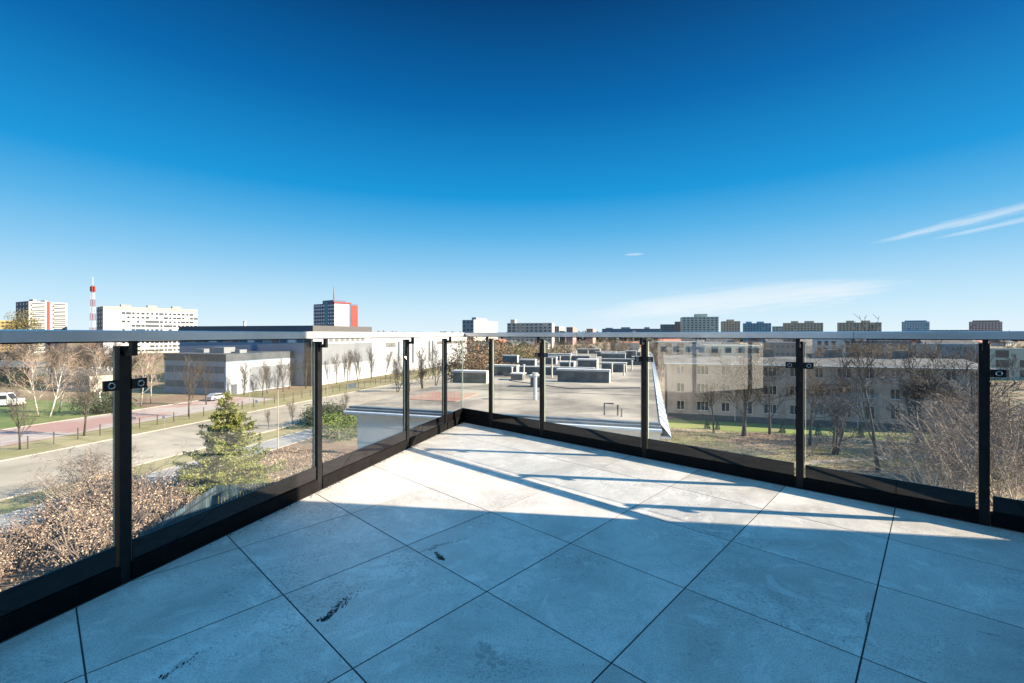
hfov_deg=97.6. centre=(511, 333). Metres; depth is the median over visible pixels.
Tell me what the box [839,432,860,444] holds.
bare shrub
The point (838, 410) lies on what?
bare tree
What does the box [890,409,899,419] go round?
window
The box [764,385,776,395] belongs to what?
window
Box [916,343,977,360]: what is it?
office building
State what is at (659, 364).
tree
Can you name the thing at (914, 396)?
bare tree
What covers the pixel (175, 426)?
kerb
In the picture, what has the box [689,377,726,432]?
bare tree
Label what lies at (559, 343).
tree
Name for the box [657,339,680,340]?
house
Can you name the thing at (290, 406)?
street tree
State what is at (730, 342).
house
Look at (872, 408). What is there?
window
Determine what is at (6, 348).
tree
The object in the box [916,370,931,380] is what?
window
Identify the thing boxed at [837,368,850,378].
window
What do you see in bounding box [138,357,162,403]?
birch tree
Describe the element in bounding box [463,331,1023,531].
glass railing
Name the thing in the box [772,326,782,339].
apartment block
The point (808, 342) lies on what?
house
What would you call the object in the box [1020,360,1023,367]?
window
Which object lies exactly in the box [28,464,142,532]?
dry shrub
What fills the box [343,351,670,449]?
flat roofed wing
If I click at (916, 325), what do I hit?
apartment block
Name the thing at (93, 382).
street tree
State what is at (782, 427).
dwarf conifer
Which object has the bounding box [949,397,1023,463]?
bare shrub
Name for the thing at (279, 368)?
street tree
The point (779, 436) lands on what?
bare shrub
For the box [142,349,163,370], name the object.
bare tree
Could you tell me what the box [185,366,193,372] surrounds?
window
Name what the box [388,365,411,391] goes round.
bare tree
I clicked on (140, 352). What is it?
bare tree
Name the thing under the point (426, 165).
sky
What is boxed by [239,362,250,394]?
street tree
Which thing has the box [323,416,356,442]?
clipped hedge
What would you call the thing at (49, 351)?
bare tree
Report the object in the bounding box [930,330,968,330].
apartment block
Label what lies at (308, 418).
juniper bush
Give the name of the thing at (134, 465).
kerb
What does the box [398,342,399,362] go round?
slot window
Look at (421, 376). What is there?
bare tree
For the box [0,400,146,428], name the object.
lawn
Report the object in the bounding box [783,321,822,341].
apartment block
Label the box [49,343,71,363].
tree
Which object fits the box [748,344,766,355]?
tree
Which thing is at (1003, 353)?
window
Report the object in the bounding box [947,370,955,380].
window
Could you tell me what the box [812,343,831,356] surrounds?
tree
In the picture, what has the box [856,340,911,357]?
office building
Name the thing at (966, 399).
bare shrub
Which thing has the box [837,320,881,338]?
apartment block
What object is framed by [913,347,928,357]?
tree
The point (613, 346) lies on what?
tree
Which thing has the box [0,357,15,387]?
tree
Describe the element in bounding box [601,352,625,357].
chimney bank
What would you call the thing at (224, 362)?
hall
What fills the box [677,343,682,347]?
window
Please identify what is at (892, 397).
window
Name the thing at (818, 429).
dwarf conifer
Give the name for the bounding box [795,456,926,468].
dirt track
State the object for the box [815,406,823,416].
window
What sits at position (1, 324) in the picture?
apartment block
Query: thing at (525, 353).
beech tree
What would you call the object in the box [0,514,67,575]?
dry shrub
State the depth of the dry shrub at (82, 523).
27.53 m
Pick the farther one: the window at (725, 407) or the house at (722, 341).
the house at (722, 341)
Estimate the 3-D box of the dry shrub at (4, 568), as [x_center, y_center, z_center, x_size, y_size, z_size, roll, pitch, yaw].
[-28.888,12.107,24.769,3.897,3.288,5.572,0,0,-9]
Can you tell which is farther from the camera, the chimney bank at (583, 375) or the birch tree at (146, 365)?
the birch tree at (146, 365)
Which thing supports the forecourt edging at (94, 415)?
on the ground at (160, 396)
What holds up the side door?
in the hall at (224, 362)
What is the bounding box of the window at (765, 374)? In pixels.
[764,367,776,376]
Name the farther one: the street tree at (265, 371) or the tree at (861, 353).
the tree at (861, 353)
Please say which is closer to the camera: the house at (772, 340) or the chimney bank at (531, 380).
the chimney bank at (531, 380)
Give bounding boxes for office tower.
[314,291,357,326]
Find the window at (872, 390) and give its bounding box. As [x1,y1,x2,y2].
[864,388,874,398]
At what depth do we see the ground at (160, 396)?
56.00 m
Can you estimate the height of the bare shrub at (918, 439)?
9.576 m
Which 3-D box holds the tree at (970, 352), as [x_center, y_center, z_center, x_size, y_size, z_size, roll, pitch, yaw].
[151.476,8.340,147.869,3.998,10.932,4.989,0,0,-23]
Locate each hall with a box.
[164,347,294,394]
[179,321,371,385]
[371,336,466,376]
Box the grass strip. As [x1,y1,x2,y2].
[0,348,570,459]
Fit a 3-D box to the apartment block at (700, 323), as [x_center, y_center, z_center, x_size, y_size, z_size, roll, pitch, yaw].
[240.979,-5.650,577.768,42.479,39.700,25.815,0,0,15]
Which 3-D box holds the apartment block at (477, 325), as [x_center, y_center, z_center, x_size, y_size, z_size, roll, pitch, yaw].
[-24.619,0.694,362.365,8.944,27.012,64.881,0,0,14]
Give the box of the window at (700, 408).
[697,401,708,410]
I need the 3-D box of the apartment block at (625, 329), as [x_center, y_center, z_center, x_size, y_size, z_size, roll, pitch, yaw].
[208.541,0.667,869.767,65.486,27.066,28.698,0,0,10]
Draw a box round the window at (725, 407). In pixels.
[721,402,729,411]
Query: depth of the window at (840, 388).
65.45 m
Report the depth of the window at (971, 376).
61.10 m
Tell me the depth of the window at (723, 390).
70.03 m
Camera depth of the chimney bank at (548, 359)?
46.02 m
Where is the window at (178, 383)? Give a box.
[175,380,183,386]
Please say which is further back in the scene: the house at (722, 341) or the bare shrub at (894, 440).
the house at (722, 341)
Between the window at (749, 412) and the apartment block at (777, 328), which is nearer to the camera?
the window at (749, 412)
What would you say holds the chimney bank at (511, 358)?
on the flat roofed wing
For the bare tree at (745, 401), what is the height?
12.324 m
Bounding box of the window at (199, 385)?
[194,381,202,387]
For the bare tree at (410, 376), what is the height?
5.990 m
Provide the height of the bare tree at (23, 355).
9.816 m
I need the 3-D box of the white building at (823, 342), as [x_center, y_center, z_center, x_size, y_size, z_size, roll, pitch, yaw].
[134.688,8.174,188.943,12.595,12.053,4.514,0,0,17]
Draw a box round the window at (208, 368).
[204,366,213,372]
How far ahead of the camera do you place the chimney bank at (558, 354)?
56.69 m
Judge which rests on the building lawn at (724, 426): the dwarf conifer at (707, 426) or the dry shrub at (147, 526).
the dwarf conifer at (707, 426)
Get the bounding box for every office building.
[652,341,697,364]
[702,345,763,355]
[766,342,805,356]
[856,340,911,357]
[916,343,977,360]
[990,348,1023,379]
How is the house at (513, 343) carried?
on the ground at (160, 396)
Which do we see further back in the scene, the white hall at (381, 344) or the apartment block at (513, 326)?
the apartment block at (513, 326)
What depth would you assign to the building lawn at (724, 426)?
64.83 m
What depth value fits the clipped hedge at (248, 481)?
38.41 m
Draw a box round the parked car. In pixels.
[206,392,224,400]
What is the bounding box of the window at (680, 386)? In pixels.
[677,383,683,391]
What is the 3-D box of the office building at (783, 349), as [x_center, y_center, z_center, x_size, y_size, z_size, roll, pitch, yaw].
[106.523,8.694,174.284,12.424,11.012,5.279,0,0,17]
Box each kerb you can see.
[0,348,573,461]
[0,421,306,500]
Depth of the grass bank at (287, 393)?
116.58 m
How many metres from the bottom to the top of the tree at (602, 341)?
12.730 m
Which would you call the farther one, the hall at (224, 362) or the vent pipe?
the hall at (224, 362)
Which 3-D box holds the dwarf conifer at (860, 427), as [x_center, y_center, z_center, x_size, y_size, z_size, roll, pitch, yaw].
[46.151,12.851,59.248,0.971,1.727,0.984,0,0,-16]
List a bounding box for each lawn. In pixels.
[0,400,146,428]
[668,419,1019,442]
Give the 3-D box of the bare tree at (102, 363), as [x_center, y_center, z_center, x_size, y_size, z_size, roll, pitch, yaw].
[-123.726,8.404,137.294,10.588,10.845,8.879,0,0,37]
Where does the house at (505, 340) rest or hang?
on the ground at (160, 396)
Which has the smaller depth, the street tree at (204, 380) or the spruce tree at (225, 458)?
the spruce tree at (225, 458)
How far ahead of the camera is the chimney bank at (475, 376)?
28.35 m
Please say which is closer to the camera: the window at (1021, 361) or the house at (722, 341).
the window at (1021, 361)
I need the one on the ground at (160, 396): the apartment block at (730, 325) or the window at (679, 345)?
the apartment block at (730, 325)
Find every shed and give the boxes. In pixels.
[0,361,67,385]
[56,369,112,391]
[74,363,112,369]
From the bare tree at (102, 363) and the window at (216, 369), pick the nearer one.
the window at (216, 369)
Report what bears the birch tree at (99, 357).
on the lawn at (44, 407)
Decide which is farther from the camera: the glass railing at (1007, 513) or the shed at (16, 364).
the shed at (16, 364)
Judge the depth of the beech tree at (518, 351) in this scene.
79.48 m
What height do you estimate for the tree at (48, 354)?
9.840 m
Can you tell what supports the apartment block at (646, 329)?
on the ground at (160, 396)
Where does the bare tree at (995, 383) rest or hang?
on the ground at (160, 396)
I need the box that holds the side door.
[231,384,236,394]
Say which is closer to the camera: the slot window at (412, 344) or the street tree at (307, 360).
the street tree at (307, 360)
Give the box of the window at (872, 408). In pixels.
[864,406,874,420]
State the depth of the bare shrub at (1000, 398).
57.22 m
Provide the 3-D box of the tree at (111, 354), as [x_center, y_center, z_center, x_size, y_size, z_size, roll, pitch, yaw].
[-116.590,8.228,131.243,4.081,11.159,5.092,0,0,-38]
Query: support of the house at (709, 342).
on the ground at (160, 396)
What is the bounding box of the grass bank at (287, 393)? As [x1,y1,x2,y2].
[250,348,560,398]
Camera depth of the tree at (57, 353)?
120.95 m
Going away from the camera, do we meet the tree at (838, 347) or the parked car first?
the parked car
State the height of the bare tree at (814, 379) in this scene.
10.773 m
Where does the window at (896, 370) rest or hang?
in the apartment house at (682, 372)
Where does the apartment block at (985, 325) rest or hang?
on the ground at (160, 396)
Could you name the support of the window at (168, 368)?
in the hall at (224, 362)
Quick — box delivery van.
[0,392,25,406]
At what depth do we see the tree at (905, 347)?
117.76 m
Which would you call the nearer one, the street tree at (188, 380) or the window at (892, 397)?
the window at (892, 397)
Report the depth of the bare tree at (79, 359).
112.94 m
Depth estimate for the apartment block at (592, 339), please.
621.58 m
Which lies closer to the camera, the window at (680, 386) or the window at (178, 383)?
the window at (680, 386)
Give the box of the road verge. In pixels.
[0,414,353,514]
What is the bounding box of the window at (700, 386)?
[697,383,708,392]
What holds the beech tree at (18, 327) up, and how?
on the ground at (160, 396)
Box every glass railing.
[0,329,464,641]
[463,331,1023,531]
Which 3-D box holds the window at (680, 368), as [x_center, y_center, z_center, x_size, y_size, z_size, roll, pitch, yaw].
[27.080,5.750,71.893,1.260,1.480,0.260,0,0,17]
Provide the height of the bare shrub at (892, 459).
6.134 m
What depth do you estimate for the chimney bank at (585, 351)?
70.36 m
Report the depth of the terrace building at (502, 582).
2.01 m
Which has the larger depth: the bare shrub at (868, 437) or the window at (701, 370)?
the window at (701, 370)
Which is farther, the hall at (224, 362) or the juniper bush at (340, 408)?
the hall at (224, 362)
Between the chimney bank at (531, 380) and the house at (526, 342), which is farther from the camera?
the house at (526, 342)
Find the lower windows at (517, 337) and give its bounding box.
[508,337,550,342]
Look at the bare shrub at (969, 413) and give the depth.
42.93 m
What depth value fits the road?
55.45 m
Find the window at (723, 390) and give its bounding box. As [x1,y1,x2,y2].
[722,384,729,393]
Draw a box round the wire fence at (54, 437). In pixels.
[3,374,409,452]
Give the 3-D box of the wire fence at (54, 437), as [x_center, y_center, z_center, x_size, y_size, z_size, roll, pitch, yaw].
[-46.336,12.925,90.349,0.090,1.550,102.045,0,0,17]
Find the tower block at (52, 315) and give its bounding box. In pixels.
[16,299,66,353]
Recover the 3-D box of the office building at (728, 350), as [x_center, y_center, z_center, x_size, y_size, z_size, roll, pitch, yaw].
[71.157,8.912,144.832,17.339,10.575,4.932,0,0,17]
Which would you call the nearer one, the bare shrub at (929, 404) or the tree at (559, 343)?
the bare shrub at (929, 404)
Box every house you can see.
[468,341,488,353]
[494,339,506,349]
[504,340,519,349]
[518,341,538,349]
[615,343,639,350]
[617,341,640,350]
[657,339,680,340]
[662,349,993,432]
[674,338,692,340]
[688,344,746,355]
[698,342,720,343]
[705,338,732,343]
[724,340,737,343]
[763,339,781,343]
[792,339,811,345]
[806,347,811,356]
[891,340,917,344]
[914,340,974,357]
[991,340,1017,345]
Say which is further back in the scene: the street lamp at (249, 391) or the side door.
the side door
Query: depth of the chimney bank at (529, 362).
43.70 m
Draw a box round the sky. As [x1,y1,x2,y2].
[0,0,1023,332]
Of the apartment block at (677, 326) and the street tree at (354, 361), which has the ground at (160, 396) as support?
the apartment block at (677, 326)
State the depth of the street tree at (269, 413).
64.87 m
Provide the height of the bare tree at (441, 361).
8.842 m
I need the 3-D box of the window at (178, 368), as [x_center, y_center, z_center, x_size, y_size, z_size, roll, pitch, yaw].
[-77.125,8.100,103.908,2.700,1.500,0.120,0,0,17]
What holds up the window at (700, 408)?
in the apartment house at (682, 372)
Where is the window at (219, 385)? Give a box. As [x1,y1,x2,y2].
[214,382,223,388]
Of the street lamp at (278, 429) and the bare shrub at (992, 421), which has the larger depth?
the street lamp at (278, 429)
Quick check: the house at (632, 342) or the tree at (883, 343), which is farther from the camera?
the house at (632, 342)
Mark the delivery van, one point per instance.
(4, 398)
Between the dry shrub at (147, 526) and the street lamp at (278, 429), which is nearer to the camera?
the dry shrub at (147, 526)
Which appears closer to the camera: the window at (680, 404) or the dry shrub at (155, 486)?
the dry shrub at (155, 486)
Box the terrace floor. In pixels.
[0,422,1023,682]
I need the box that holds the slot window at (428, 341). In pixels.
[428,341,429,360]
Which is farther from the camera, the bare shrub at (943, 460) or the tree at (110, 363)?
the tree at (110, 363)
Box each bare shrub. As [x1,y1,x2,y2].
[17,449,108,504]
[23,477,148,523]
[30,440,112,491]
[63,441,186,484]
[748,432,766,440]
[769,433,788,440]
[822,422,1021,498]
[839,404,1023,480]
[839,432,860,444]
[855,430,870,441]
[860,428,968,483]
[868,409,934,457]
[879,371,1014,442]
[883,397,1022,492]
[885,432,900,447]
[886,382,1023,458]
[897,378,1023,483]
[899,389,1023,484]
[905,384,1023,476]
[908,408,1023,504]
[923,375,1023,459]
[925,375,1022,436]
[933,380,1023,464]
[939,372,1023,437]
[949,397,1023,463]
[965,426,1023,500]
[968,417,1023,488]
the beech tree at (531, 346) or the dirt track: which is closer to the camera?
the dirt track
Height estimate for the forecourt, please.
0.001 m
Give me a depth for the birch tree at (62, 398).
77.70 m
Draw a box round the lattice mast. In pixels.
[89,277,95,347]
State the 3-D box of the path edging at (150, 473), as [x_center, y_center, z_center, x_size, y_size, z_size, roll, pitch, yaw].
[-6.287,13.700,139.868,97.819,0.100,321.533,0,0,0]
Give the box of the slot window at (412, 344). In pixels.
[412,344,413,362]
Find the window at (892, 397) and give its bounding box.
[890,389,899,399]
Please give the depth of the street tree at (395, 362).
111.94 m
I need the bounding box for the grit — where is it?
[158,434,977,678]
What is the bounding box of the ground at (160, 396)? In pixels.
[0,340,1023,591]
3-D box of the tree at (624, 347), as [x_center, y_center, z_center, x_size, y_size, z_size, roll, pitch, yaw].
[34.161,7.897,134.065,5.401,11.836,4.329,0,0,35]
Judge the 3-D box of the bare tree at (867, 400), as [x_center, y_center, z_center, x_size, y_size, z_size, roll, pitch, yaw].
[34.944,5.843,45.577,8.032,15.927,5.831,0,0,-36]
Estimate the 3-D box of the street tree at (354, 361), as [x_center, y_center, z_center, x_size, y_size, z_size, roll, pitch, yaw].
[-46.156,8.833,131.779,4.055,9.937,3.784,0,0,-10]
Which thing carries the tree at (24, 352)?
on the ground at (160, 396)
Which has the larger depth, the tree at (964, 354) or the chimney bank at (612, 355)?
the tree at (964, 354)
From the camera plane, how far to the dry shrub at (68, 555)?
25.07 m
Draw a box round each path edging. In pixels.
[0,424,324,515]
[0,431,331,533]
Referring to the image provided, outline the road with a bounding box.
[0,348,576,498]
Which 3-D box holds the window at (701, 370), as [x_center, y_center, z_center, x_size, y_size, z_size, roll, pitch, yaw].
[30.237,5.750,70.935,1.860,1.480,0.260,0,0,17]
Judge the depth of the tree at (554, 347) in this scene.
88.36 m
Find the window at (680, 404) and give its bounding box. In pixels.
[677,400,683,409]
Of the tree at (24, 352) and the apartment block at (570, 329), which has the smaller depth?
the tree at (24, 352)
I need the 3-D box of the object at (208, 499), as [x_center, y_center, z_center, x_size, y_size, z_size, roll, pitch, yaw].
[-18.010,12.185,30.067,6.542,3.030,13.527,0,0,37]
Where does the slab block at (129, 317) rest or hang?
on the ground at (160, 396)
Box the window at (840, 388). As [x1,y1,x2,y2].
[837,388,849,397]
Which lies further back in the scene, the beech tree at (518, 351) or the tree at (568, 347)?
the tree at (568, 347)
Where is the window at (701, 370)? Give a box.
[697,365,708,374]
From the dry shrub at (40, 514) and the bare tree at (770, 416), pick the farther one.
the bare tree at (770, 416)
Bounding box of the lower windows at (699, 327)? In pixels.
[683,327,716,338]
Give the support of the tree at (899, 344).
on the ground at (160, 396)
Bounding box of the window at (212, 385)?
[205,381,213,387]
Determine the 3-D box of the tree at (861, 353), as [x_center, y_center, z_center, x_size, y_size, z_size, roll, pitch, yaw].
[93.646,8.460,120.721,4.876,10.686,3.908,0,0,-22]
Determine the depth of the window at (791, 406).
67.40 m
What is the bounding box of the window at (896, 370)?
[890,369,899,379]
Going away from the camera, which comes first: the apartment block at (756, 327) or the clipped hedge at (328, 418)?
the clipped hedge at (328, 418)
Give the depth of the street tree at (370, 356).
135.55 m
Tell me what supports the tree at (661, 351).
on the ground at (160, 396)
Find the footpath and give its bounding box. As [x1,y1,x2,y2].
[0,416,356,532]
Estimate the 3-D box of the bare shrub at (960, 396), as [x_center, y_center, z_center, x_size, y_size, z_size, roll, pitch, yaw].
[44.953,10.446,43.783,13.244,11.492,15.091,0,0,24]
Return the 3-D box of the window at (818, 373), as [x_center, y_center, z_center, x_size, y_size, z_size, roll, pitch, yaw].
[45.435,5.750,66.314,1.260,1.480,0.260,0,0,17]
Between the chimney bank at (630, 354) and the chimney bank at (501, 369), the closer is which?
the chimney bank at (501, 369)
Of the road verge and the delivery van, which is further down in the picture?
the road verge
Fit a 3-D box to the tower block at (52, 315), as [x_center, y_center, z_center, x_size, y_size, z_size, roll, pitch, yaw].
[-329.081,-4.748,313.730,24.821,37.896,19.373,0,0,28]
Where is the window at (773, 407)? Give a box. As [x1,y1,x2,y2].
[764,404,776,413]
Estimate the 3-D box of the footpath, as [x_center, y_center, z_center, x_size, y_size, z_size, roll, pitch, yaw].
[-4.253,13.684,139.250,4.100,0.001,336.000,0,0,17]
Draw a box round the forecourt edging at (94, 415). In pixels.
[0,399,204,429]
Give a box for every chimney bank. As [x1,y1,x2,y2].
[451,369,488,382]
[487,364,519,376]
[501,355,518,362]
[519,359,536,365]
[529,374,539,386]
[546,356,557,363]
[548,353,571,354]
[556,368,610,382]
[559,361,575,366]
[577,358,598,368]
[578,349,600,353]
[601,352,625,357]
[601,362,626,371]
[625,350,636,358]
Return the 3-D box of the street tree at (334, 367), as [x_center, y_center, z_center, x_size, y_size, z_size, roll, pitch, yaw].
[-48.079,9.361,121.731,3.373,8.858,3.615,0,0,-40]
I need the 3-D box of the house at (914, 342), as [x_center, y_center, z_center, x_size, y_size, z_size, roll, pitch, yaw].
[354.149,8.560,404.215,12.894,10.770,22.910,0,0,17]
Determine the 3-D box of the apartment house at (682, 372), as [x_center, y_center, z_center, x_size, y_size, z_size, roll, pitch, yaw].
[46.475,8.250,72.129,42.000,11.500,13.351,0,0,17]
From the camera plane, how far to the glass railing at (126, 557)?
2.06 m
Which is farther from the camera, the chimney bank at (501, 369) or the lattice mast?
the lattice mast
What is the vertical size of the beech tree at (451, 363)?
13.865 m
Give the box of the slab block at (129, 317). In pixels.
[97,304,197,353]
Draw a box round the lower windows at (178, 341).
[122,341,179,351]
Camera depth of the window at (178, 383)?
103.83 m
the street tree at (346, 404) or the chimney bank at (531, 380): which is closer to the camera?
the chimney bank at (531, 380)
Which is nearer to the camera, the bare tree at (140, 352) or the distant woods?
the bare tree at (140, 352)
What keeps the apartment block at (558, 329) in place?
on the ground at (160, 396)
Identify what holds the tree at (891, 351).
on the ground at (160, 396)
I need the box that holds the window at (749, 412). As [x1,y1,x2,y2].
[743,401,752,414]
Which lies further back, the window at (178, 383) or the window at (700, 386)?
the window at (178, 383)
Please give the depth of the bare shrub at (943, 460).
36.36 m
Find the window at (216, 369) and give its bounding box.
[214,367,223,373]
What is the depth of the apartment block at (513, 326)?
425.69 m
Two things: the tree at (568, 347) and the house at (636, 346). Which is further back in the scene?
the house at (636, 346)
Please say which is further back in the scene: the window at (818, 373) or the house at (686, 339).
the house at (686, 339)
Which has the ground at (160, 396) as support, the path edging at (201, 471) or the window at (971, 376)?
the path edging at (201, 471)
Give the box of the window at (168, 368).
[165,365,173,371]
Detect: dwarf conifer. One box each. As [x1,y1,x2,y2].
[704,417,709,428]
[778,420,785,432]
[814,424,821,435]
[856,426,864,436]
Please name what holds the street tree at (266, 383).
on the ground at (160, 396)
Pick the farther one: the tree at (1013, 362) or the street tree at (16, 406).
the tree at (1013, 362)
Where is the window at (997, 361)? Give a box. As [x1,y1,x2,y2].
[996,360,1008,366]
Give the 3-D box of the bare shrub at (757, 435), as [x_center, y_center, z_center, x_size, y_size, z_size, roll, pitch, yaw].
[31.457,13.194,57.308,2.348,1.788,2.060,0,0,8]
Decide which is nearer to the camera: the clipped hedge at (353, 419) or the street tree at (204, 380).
the clipped hedge at (353, 419)
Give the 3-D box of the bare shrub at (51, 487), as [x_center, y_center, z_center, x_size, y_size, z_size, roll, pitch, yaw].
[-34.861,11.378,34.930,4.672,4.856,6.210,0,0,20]
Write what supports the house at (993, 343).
on the ground at (160, 396)
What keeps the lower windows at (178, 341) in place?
in the slab block at (129, 317)
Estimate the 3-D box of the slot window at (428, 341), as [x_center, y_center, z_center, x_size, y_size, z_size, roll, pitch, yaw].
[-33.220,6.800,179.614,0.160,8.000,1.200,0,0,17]
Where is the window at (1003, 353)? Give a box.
[996,350,1008,357]
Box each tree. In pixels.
[0,344,13,360]
[0,349,52,416]
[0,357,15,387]
[1,309,44,358]
[1,346,39,360]
[4,387,41,449]
[5,342,27,360]
[5,349,18,360]
[18,344,43,359]
[26,345,81,362]
[33,355,84,411]
[38,348,56,361]
[40,349,83,417]
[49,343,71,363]
[49,344,67,383]
[60,343,107,370]
[66,343,112,369]
[67,344,112,413]
[68,364,105,435]
[73,343,106,368]
[96,345,112,369]
[104,343,119,368]
[106,352,112,370]
[132,346,163,405]
[132,351,148,370]
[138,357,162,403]
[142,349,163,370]
[162,390,287,502]
[175,356,203,416]
[194,360,214,404]
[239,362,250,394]
[254,360,270,396]
[261,362,270,393]
[265,411,270,428]
[276,359,289,391]
[286,357,297,389]
[287,400,295,425]
[296,348,311,388]
[331,353,342,383]
[340,390,349,410]
[343,350,353,380]
[349,349,361,380]
[366,347,377,378]
[383,348,395,376]
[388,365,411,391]
[391,353,402,388]
[399,367,423,390]
[413,362,433,388]
[416,345,426,369]
[426,358,452,385]
[427,344,438,378]
[431,355,456,367]
[447,337,488,382]
[455,330,504,369]
[480,339,519,369]
[495,339,529,364]
[508,343,539,364]
[524,341,552,360]
[546,344,563,352]
[551,341,571,353]
[558,339,569,352]
[559,342,580,352]
[581,339,595,348]
[600,338,610,350]
[608,339,617,350]
[617,341,634,350]
[618,339,632,350]
[653,348,664,379]
[655,342,669,378]
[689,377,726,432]
[707,345,782,436]
[736,363,831,434]
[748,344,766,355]
[785,357,851,444]
[792,372,871,454]
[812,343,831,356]
[812,345,824,356]
[819,313,894,472]
[830,341,849,355]
[843,339,858,356]
[850,348,869,357]
[872,341,885,354]
[872,342,976,444]
[872,346,1023,436]
[884,344,907,357]
[889,340,907,349]
[890,340,916,357]
[911,341,941,358]
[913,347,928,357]
[955,345,974,360]
[964,345,977,360]
[1003,354,1023,383]
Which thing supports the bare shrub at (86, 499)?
on the ground at (160, 396)
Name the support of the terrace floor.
on the terrace building at (502, 582)
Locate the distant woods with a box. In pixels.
[84,330,1023,342]
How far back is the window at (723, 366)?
70.03 m
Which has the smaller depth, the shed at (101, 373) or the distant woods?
the shed at (101, 373)
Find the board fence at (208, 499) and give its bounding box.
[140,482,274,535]
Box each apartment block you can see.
[0,320,13,350]
[462,317,497,351]
[507,320,553,346]
[554,326,564,344]
[566,327,576,344]
[586,329,595,343]
[602,327,636,340]
[637,327,659,339]
[660,324,674,338]
[675,322,679,331]
[680,314,718,340]
[721,319,739,343]
[743,322,770,342]
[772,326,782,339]
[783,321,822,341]
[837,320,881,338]
[902,320,929,330]
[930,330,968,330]
[969,320,1001,343]
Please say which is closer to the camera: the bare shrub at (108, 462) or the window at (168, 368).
the bare shrub at (108, 462)
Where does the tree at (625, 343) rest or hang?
on the ground at (160, 396)
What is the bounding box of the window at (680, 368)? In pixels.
[677,365,684,374]
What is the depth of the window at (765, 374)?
68.24 m
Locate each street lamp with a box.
[249,375,253,409]
[277,386,284,448]
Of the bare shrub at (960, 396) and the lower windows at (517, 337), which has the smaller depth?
the bare shrub at (960, 396)
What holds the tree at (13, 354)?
on the ground at (160, 396)
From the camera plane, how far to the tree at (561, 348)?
105.53 m
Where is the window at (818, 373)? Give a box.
[815,368,822,377]
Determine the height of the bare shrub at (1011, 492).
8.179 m
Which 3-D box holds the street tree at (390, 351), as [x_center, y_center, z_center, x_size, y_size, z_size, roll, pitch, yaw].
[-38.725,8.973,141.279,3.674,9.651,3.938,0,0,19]
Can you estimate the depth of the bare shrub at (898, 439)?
52.16 m
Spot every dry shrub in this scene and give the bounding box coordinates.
[0,497,112,567]
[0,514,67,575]
[0,518,38,583]
[4,483,112,535]
[24,514,112,573]
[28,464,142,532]
[38,499,112,556]
[57,463,166,521]
[65,474,103,498]
[71,486,168,552]
[87,458,197,518]
[105,487,194,537]
[142,473,203,512]
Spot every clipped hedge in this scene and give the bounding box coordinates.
[211,474,274,493]
[308,408,354,436]
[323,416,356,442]
[339,415,356,430]
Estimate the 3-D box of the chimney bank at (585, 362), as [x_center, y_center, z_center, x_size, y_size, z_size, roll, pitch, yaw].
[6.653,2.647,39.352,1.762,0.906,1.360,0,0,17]
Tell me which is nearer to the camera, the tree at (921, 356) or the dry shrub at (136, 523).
the dry shrub at (136, 523)
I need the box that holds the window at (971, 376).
[970,371,977,381]
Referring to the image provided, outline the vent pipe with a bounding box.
[532,373,537,399]
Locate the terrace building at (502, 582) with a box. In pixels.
[0,422,1023,682]
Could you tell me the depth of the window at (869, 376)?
64.53 m
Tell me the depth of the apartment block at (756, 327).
665.37 m
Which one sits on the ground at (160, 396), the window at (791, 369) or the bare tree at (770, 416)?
the bare tree at (770, 416)
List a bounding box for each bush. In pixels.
[0,367,52,385]
[64,389,136,414]
[292,402,338,427]
[323,398,350,419]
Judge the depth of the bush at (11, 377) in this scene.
116.53 m
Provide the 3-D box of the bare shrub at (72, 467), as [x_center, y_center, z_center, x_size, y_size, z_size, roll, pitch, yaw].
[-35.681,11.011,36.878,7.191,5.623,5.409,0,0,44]
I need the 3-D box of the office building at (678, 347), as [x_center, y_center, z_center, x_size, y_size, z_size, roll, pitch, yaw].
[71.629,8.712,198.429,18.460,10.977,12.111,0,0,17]
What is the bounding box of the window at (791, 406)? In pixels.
[790,405,795,414]
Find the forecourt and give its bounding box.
[0,396,271,446]
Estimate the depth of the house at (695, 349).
173.53 m
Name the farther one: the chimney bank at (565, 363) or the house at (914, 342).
the house at (914, 342)
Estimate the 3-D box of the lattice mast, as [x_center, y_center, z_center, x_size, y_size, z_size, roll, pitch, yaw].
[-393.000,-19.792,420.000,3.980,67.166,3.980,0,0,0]
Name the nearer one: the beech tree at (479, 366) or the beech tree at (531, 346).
the beech tree at (479, 366)
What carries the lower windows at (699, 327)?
in the apartment block at (700, 323)
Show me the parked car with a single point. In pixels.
(213, 396)
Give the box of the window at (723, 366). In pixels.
[722,366,729,375]
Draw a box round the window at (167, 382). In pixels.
[165,380,173,385]
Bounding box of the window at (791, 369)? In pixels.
[790,368,795,376]
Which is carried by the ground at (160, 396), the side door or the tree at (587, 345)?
the tree at (587, 345)
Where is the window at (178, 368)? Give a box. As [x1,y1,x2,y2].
[175,365,183,371]
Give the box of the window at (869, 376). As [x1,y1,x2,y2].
[864,369,874,378]
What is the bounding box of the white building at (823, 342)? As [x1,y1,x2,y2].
[812,339,850,356]

